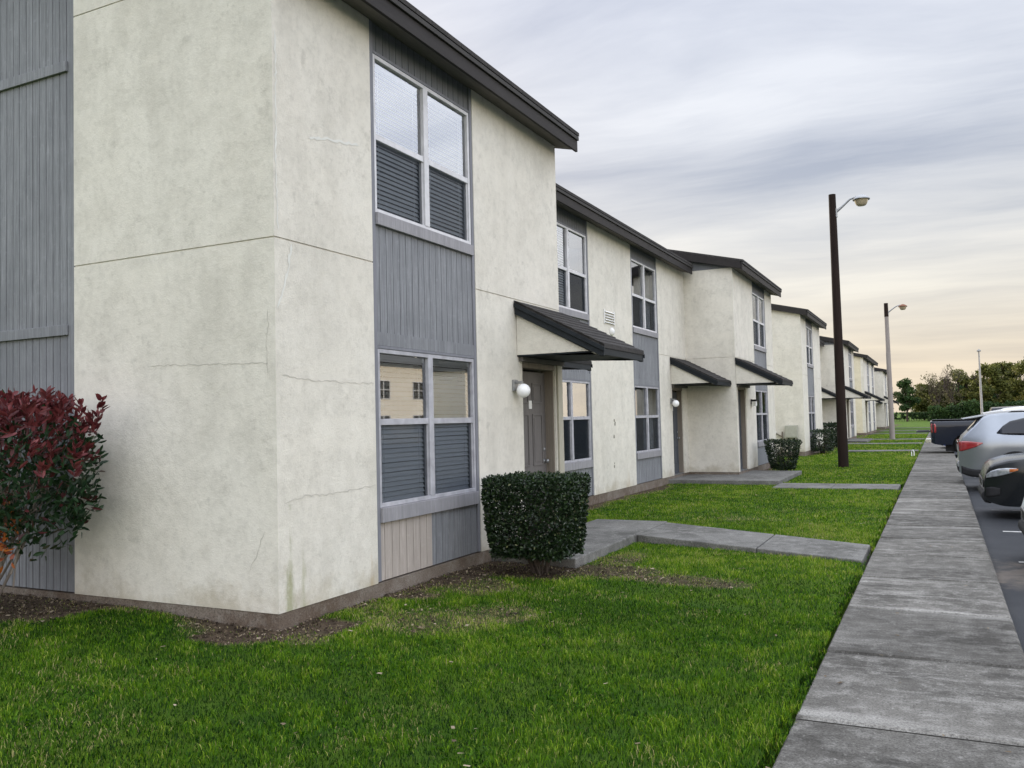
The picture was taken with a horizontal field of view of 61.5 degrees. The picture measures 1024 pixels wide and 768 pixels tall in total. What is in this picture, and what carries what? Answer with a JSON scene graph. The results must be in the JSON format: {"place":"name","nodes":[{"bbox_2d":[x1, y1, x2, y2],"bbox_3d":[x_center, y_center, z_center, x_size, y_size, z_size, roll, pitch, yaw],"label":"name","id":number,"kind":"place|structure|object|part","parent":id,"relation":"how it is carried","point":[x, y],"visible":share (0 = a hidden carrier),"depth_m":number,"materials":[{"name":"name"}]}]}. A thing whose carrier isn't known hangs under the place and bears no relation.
{"place":"outdoors","nodes":[
{"label":"outdoors","id":0,"kind":"place"},
{"bbox_2d":[0,433,927,767],"bbox_3d":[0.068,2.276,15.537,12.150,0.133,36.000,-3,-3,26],"label":"lawn","id":1,"kind":"structure","parent":0,"point":[330,626],"depth_m":5.81,"materials":[{"name":"plant"}]},
{"bbox_2d":[0,385,109,595],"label":"red tip shrub","id":2,"kind":"object","parent":1,"relation":"on","point":[47,417],"visible":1,"depth_m":7.08,"materials":[{"name":"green plant"}]},
{"bbox_2d":[0,554,756,645],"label":"leaf litter","id":3,"kind":"object","parent":1,"relation":"on","point":[275,631],"visible":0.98,"depth_m":7.74,"materials":[{"name":"brown plant"}]},
{"bbox_2d":[480,470,590,575],"bbox_3d":[0.276,1.523,9.313,1.074,1.145,1.040,-3,-3,26],"label":"clipped shrub","id":4,"kind":"object","parent":1,"relation":"on","point":[560,540],"visible":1,"depth_m":9.00,"materials":[{"name":"green plant"}]},
{"bbox_2d":[156,482,1010,767],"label":"fallen leaves","id":5,"kind":"object","parent":1,"relation":"on","point":[453,727],"visible":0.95,"depth_m":5.62,"materials":[{"name":"brown plant"}]},
{"bbox_2d":[763,438,802,470],"bbox_3d":[7.651,2.038,24.288,1.024,1.032,1.050,-3,-3,26],"label":"clipped shrub","id":6,"kind":"object","parent":1,"relation":"on","point":[778,462],"visible":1,"depth_m":24.06,"materials":[{"name":"green plant"}]},
{"bbox_2d":[828,194,869,467],"bbox_3d":[10.440,-1.640,26.252,1.216,8.501,0.500,-3,-3,26],"label":"lamp post","id":7,"kind":"object","parent":1,"relation":"on","point":[860,200],"visible":0.95,"depth_m":26.34,"materials":[{"name":"brown wood"}]},
{"bbox_2d":[407,0,1023,411],"label":"sky","id":8,"kind":"structure","parent":0,"point":[725,128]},
{"bbox_2d":[637,522,870,577],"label":"path","id":9,"kind":"structure","parent":0,"point":[676,534],"depth_m":10.93,"materials":[{"name":"concrete"}]},
{"bbox_2d":[772,483,900,498],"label":"path","id":10,"kind":"structure","parent":0,"point":[838,485],"depth_m":19.20,"materials":[{"name":"concrete"}]},
{"bbox_2d":[756,412,928,767],"bbox_3d":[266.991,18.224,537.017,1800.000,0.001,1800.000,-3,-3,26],"label":"ground","id":11,"kind":"structure","parent":0,"point":[818,664],"depth_m":6.36,"materials":[{"name":"soil"}]},
{"bbox_2d":[0,0,792,631],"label":"apartment building","id":12,"kind":"structure","parent":11,"relation":"on","point":[328,306],"depth_m":8.09,"materials":[{"name":"paint"}]},
{"bbox_2d":[373,54,470,243],"bbox_3d":[-0.961,-2.411,9.192,0.112,1.560,1.904,-3,-3,26],"label":"window","id":13,"kind":"structure","parent":12,"relation":"in","point":[410,187],"depth_m":9.12,"materials":[{"name":"white glass"}]},
{"bbox_2d":[378,349,476,507],"bbox_3d":[-0.892,0.446,9.071,0.112,1.520,1.904,-3,-3,26],"label":"window","id":14,"kind":"structure","parent":12,"relation":"in","point":[432,456],"depth_m":8.99,"materials":[{"name":"white glass"}]},
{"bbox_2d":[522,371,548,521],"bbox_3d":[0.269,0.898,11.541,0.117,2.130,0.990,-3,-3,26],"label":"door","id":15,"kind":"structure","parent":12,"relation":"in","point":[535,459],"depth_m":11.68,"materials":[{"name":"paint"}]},
{"bbox_2d":[557,222,587,313],"bbox_3d":[1.005,-2.164,16.111,0.112,1.560,1.894,-3,-3,26],"label":"window","id":16,"kind":"structure","parent":12,"relation":"in","point":[572,285],"depth_m":16.19,"materials":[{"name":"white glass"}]},
{"bbox_2d":[562,380,591,462],"bbox_3d":[1.093,0.691,15.980,0.069,1.520,1.894,-3,-3,26],"label":"window","id":17,"kind":"structure","parent":12,"relation":"in","point":[577,430],"depth_m":16.19,"materials":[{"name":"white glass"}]},
{"bbox_2d":[631,259,656,332],"bbox_3d":[3.033,-2.036,20.283,0.194,1.560,1.874,-3,-3,26],"label":"window","id":18,"kind":"structure","parent":12,"relation":"in","point":[643,308],"depth_m":20.38,"materials":[{"name":"white glass"}]},
{"bbox_2d":[635,386,660,452],"bbox_3d":[3.101,0.821,20.162,0.194,1.520,1.874,-3,-3,26],"label":"window","id":19,"kind":"structure","parent":12,"relation":"in","point":[647,424],"depth_m":20.24,"materials":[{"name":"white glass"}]},
{"bbox_2d":[672,392,679,472],"bbox_3d":[4.215,1.266,22.443,0.117,2.130,0.940,-3,-3,26],"label":"door","id":20,"kind":"structure","parent":12,"relation":"in","point":[674,394],"depth_m":22.65,"materials":[{"name":"paint"}]},
{"bbox_2d":[738,391,742,468],"bbox_3d":[6.115,1.260,23.370,0.057,2.130,0.990,-3,-3,26],"label":"door","id":21,"kind":"structure","parent":12,"relation":"in","point":[739,407],"depth_m":23.65,"materials":[{"name":"paint"}]},
{"bbox_2d":[752,292,764,347],"bbox_3d":[7.441,-1.895,26.097,0.112,1.560,1.874,-3,-3,26],"label":"window","id":22,"kind":"structure","parent":12,"relation":"in","point":[759,328],"depth_m":26.07,"materials":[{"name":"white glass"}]},
{"bbox_2d":[756,390,768,441],"bbox_3d":[7.473,0.963,25.994,0.194,1.520,1.874,-3,-3,26],"label":"window","id":23,"kind":"structure","parent":12,"relation":"in","point":[762,418],"depth_m":25.99,"materials":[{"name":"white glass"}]},
{"bbox_2d":[491,519,666,567],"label":"porch slab","id":24,"kind":"structure","parent":11,"relation":"on","point":[604,537],"depth_m":11.28,"materials":[{"name":"concrete"}]},
{"bbox_2d":[668,470,801,484],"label":"porch slab","id":25,"kind":"structure","parent":11,"relation":"on","point":[763,477],"depth_m":21.39,"materials":[{"name":"concrete"}]},
{"bbox_2d":[771,304,870,455],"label":"apartment building","id":26,"kind":"structure","parent":11,"relation":"on","point":[803,355],"depth_m":34.77,"materials":[{"name":"paint"}]},
{"bbox_2d":[776,425,797,455],"bbox_3d":[10.789,2.283,33.967,0.970,1.300,0.260,-3,-3,26],"label":"meter cabinet","id":27,"kind":"object","parent":26,"relation":"attached to","point":[791,431],"visible":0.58,"depth_m":33.77,"materials":[{"name":"beige plastic"}]},
{"bbox_2d":[806,326,812,364],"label":"window","id":28,"kind":"structure","parent":26,"relation":"in","point":[809,332],"depth_m":36.18,"materials":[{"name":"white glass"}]},
{"bbox_2d":[808,396,814,430],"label":"window","id":29,"kind":"structure","parent":26,"relation":"in","point":[811,400],"depth_m":36.32,"materials":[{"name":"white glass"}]},
{"bbox_2d":[848,353,851,378],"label":"window","id":30,"kind":"structure","parent":26,"relation":"in","point":[849,355],"depth_m":52.72,"materials":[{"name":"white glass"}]},
{"bbox_2d":[850,400,853,425],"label":"window","id":31,"kind":"structure","parent":26,"relation":"in","point":[851,402],"depth_m":52.59,"materials":[{"name":"white glass"}]},
{"bbox_2d":[848,438,872,442],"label":"porch slab","id":32,"kind":"structure","parent":11,"relation":"on","point":[862,440],"depth_m":47.84,"materials":[{"name":"concrete"}]},
{"bbox_2d":[853,353,898,434],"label":"apartment building","id":33,"kind":"structure","parent":11,"relation":"on","point":[872,415],"depth_m":66.23,"materials":[{"name":"paint"}]},
{"bbox_2d":[867,365,868,384],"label":"window","id":34,"kind":"structure","parent":33,"relation":"in","point":[867,365],"depth_m":65.84,"materials":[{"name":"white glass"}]},
{"bbox_2d":[780,424,929,460],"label":"lawn","id":35,"kind":"structure","parent":0,"point":[906,426],"depth_m":66.38,"materials":[{"name":"plant"}]},
{"bbox_2d":[810,428,835,452],"bbox_3d":[12.866,2.372,35.657,1.019,1.080,1.622,-3,-3,26],"label":"clipped shrub","id":36,"kind":"object","parent":35,"relation":"on","point":[820,448],"visible":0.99,"depth_m":35.26,"materials":[{"name":"green plant"}]},
{"bbox_2d":[823,421,836,447],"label":"clipped shrub","id":37,"kind":"object","parent":35,"relation":"on","point":[829,425],"visible":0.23,"depth_m":40.27,"materials":[{"name":"green plant"}]},
{"bbox_2d":[884,303,906,438],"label":"lamp post","id":38,"kind":"object","parent":35,"relation":"on","point":[889,383],"visible":0.97,"depth_m":51.09,"materials":[{"name":"grey metal"}]},
{"bbox_2d":[848,450,918,451],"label":"path","id":39,"kind":"structure","parent":0,"point":[879,450],"depth_m":36.14,"materials":[{"name":"concrete"}]},
{"bbox_2d":[848,443,921,443],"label":"path","id":40,"kind":"structure","parent":0,"point":[883,443],"depth_m":44.15,"materials":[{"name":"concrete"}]},
{"bbox_2d":[772,432,1023,767],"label":"sidewalk","id":41,"kind":"structure","parent":0,"point":[920,598],"depth_m":5.74,"materials":[{"name":"concrete"}]},
{"bbox_2d":[873,438,924,439],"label":"path","id":42,"kind":"structure","parent":0,"point":[903,439],"depth_m":50.70,"materials":[{"name":"concrete"}]},
{"bbox_2d":[881,430,916,430],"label":"path","id":43,"kind":"structure","parent":0,"point":[900,430],"depth_m":72.84,"materials":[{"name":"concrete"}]},
{"bbox_2d":[879,433,920,433],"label":"path","id":44,"kind":"structure","parent":0,"point":[900,433],"depth_m":62.99,"materials":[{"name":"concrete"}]},
{"bbox_2d":[894,415,929,423],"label":"field","id":45,"kind":"structure","parent":0,"point":[912,421],"depth_m":133.55,"materials":[{"name":"plant"}]},
{"bbox_2d":[894,377,920,421],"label":"tree","id":46,"kind":"object","parent":45,"relation":"on","point":[907,400],"visible":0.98,"depth_m":135.77,"materials":[{"name":"green plant"}]},
{"bbox_2d":[888,411,927,420],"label":"clipped hedge","id":47,"kind":"object","parent":45,"relation":"on","point":[913,415],"visible":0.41,"depth_m":142.88,"materials":[{"name":"green plant"}]},
{"bbox_2d":[912,383,934,419],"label":"tree","id":48,"kind":"object","parent":45,"relation":"on","point":[922,405],"visible":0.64,"depth_m":150.74,"materials":[{"name":"green plant"}]},
{"bbox_2d":[919,372,953,405],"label":"tree","id":49,"kind":"object","parent":45,"relation":"on","point":[937,387],"visible":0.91,"depth_m":141.52,"materials":[{"name":"green plant"}]},
{"bbox_2d":[928,379,961,407],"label":"tree","id":50,"kind":"object","parent":45,"relation":"on","point":[941,402],"visible":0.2,"depth_m":147.32,"materials":[{"name":"green plant"}]},
{"bbox_2d":[935,364,967,404],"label":"tree","id":51,"kind":"object","parent":45,"relation":"on","point":[950,396],"visible":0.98,"depth_m":135.42,"materials":[{"name":"green plant"}]},
{"bbox_2d":[953,384,970,398],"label":"tree","id":52,"kind":"object","parent":45,"relation":"on","point":[960,387],"visible":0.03,"depth_m":151.38,"materials":[{"name":"green plant"}]},
{"bbox_2d":[947,368,987,404],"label":"tree","id":53,"kind":"object","parent":45,"relation":"on","point":[962,382],"visible":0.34,"depth_m":143.91,"materials":[{"name":"green plant"}]},
{"bbox_2d":[927,398,1023,420],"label":"thicket","id":54,"kind":"object","parent":45,"relation":"on","point":[963,409],"visible":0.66,"depth_m":130.95,"materials":[{"name":"green plant"}]},
{"bbox_2d":[967,362,1012,408],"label":"tree","id":55,"kind":"object","parent":45,"relation":"on","point":[993,383],"visible":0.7,"depth_m":132.21,"materials":[{"name":"green plant"}]},
{"bbox_2d":[988,361,1023,403],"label":"tree","id":56,"kind":"object","parent":45,"relation":"on","point":[1006,371],"visible":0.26,"depth_m":137.74,"materials":[{"name":"green plant"}]},
{"bbox_2d":[1006,359,1023,401],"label":"tree","id":57,"kind":"object","parent":45,"relation":"on","point":[1016,384],"visible":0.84,"depth_m":133.30,"materials":[{"name":"green plant"}]},
{"bbox_2d":[954,451,1023,652],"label":"car park","id":58,"kind":"structure","parent":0,"point":[1006,551],"depth_m":11.17,"materials":[{"name":"grey asphalt"}]},
{"bbox_2d":[916,406,1017,450],"bbox_3d":[18.817,1.771,32.597,6.300,1.865,2.036,-3,-3,26],"label":"pickup truck","id":59,"kind":"object","parent":58,"relation":"on","point":[947,433],"visible":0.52,"depth_m":32.67,"materials":[{"name":"blue paint"}]},
{"bbox_2d":[977,349,982,412],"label":"lamp post","id":60,"kind":"object","parent":58,"relation":"on","point":[980,386],"visible":0.93,"depth_m":83.45,"materials":[{"name":"metal"}]},
{"bbox_2d":[956,410,1023,476],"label":"parked suv","id":61,"kind":"object","parent":58,"relation":"on","point":[983,438],"visible":0.76,"depth_m":18.54,"materials":[{"name":"silver metal"}]},
{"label":"rear window","id":62,"kind":"part","parent":61,"relation":"part of","materials":[{"name":"black glass"}]},
{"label":"side window","id":63,"kind":"part","parent":61,"relation":"part of","materials":[{"name":"black glass"}]},
{"bbox_2d":[978,453,1023,506],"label":"parked car","id":64,"kind":"object","parent":58,"relation":"on","point":[1001,479],"visible":0.99,"depth_m":13.76,"materials":[{"name":"black paint"}]},
{"bbox_2d":[981,406,1023,413],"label":"parked suv","id":65,"kind":"object","parent":58,"relation":"on","point":[1014,408],"visible":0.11,"depth_m":22.37,"materials":[{"name":"white paint"}]},
{"bbox_2d":[997,510,1023,562],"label":"parking stripes","id":66,"kind":"object","parent":58,"relation":"on","point":[1012,531],"visible":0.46,"depth_m":12.41,"materials":[{"name":"white paint"}]},
{"bbox_2d":[1018,499,1023,534],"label":"parked car","id":67,"kind":"object","parent":58,"relation":"on","point":[1021,524],"visible":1,"depth_m":10.12,"materials":[{"name":"white paint"}]}
]}

